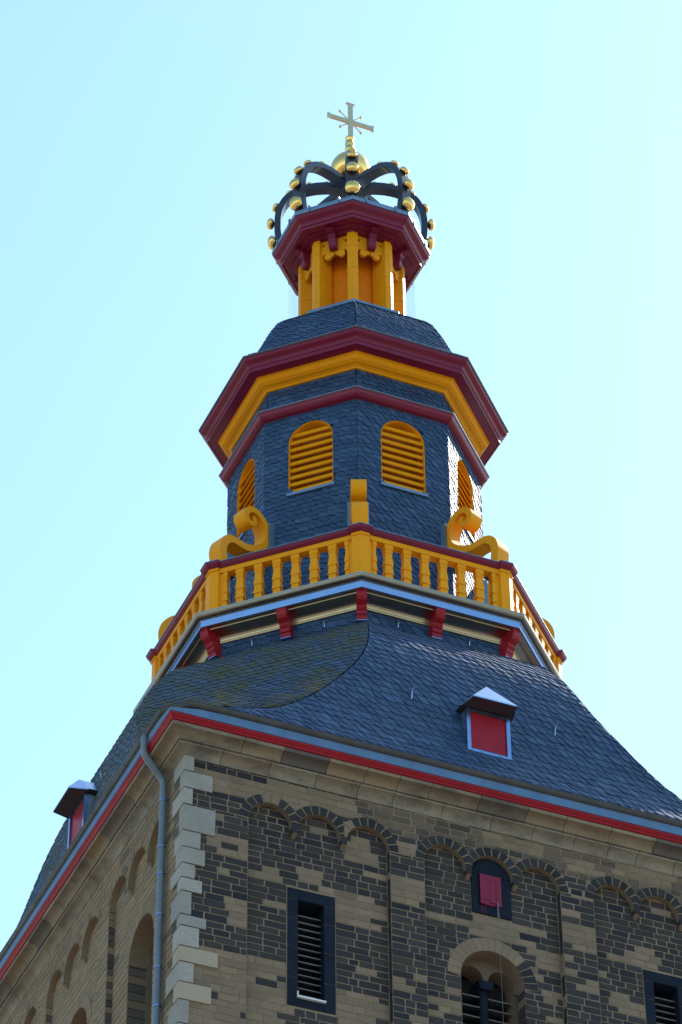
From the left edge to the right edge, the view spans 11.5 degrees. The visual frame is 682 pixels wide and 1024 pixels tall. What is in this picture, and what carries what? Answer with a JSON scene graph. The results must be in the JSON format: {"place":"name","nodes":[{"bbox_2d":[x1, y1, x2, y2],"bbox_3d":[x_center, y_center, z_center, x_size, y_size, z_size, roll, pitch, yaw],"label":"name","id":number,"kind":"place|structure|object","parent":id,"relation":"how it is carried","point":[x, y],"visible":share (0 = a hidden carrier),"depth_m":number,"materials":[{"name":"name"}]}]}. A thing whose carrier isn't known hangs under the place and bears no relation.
{"place":"outdoors","nodes":[
{"label":"outdoors","id":0,"kind":"place"},
{"bbox_2d":[0,0,681,951],"label":"sky","id":1,"kind":"structure","parent":0,"point":[148,148],"materials":[{"name":"blue"}]},
{"label":"ground","id":2,"kind":"structure","parent":0,"visible":0},
{"bbox_2d":[0,102,681,1023],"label":"church tower","id":3,"kind":"structure","parent":2,"relation":"on","point":[368,758],"depth_m":44.36,"materials":[{"name":"stone"}]},
{"bbox_2d":[67,994,109,1023],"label":"belfry window","id":4,"kind":"structure","parent":3,"relation":"in","point":[81,1013],"depth_m":44.28,"materials":[{"name":"beige stone"}]},
{"bbox_2d":[124,899,155,1023],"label":"belfry window","id":5,"kind":"structure","parent":3,"relation":"in","point":[139,951],"depth_m":42.57,"materials":[{"name":"beige stone"}]},
{"bbox_2d":[237,459,254,539],"bbox_3d":[-1.335,-0.183,51.424,0.305,1.385,0.770,15,-42,-18],"label":"louvre window","id":6,"kind":"structure","parent":3,"relation":"in","point":[246,492],"depth_m":51.80,"materials":[{"name":"paint"}]},
{"bbox_2d":[286,421,334,496],"bbox_3d":[-0.409,-0.766,50.738,0.770,1.385,0.305,-15,-42,16],"label":"louvre window","id":7,"kind":"structure","parent":3,"relation":"in","point":[311,445],"depth_m":50.79,"materials":[{"name":"paint"}]},
{"bbox_2d":[286,887,335,1014],"bbox_3d":[-0.418,5.444,41.446,0.661,1.682,0.345,15,-42,-18],"label":"louvre window","id":8,"kind":"structure","parent":3,"relation":"in","point":[310,917],"depth_m":41.47,"materials":[{"name":"blue wood"}]},
{"bbox_2d":[380,421,427,497],"bbox_3d":[0.883,-0.762,50.759,0.770,1.385,0.305,15,-42,-18],"label":"louvre window","id":9,"kind":"structure","parent":3,"relation":"in","point":[402,446],"depth_m":50.81,"materials":[{"name":"paint"}]},
{"bbox_2d":[457,459,474,542],"bbox_3d":[1.783,-0.173,51.474,0.305,1.385,0.770,-15,-42,16],"label":"louvre window","id":10,"kind":"structure","parent":3,"relation":"in","point":[465,495],"depth_m":51.82,"materials":[{"name":"paint"}]},
{"bbox_2d":[447,938,537,1023],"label":"belfry window","id":11,"kind":"structure","parent":3,"relation":"in","point":[477,960],"depth_m":42.49,"materials":[{"name":"beige stone"}]},
{"bbox_2d":[497,902,503,1023],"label":"hanging chain","id":12,"kind":"object","parent":3,"relation":"hanging from","point":[499,940],"visible":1,"depth_m":42.59,"materials":[{"name":"metal"}]},
{"bbox_2d":[642,969,681,1023],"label":"louvre window","id":13,"kind":"structure","parent":3,"relation":"in","point":[662,992],"depth_m":43.31,"materials":[{"name":"blue wood"}]}
]}

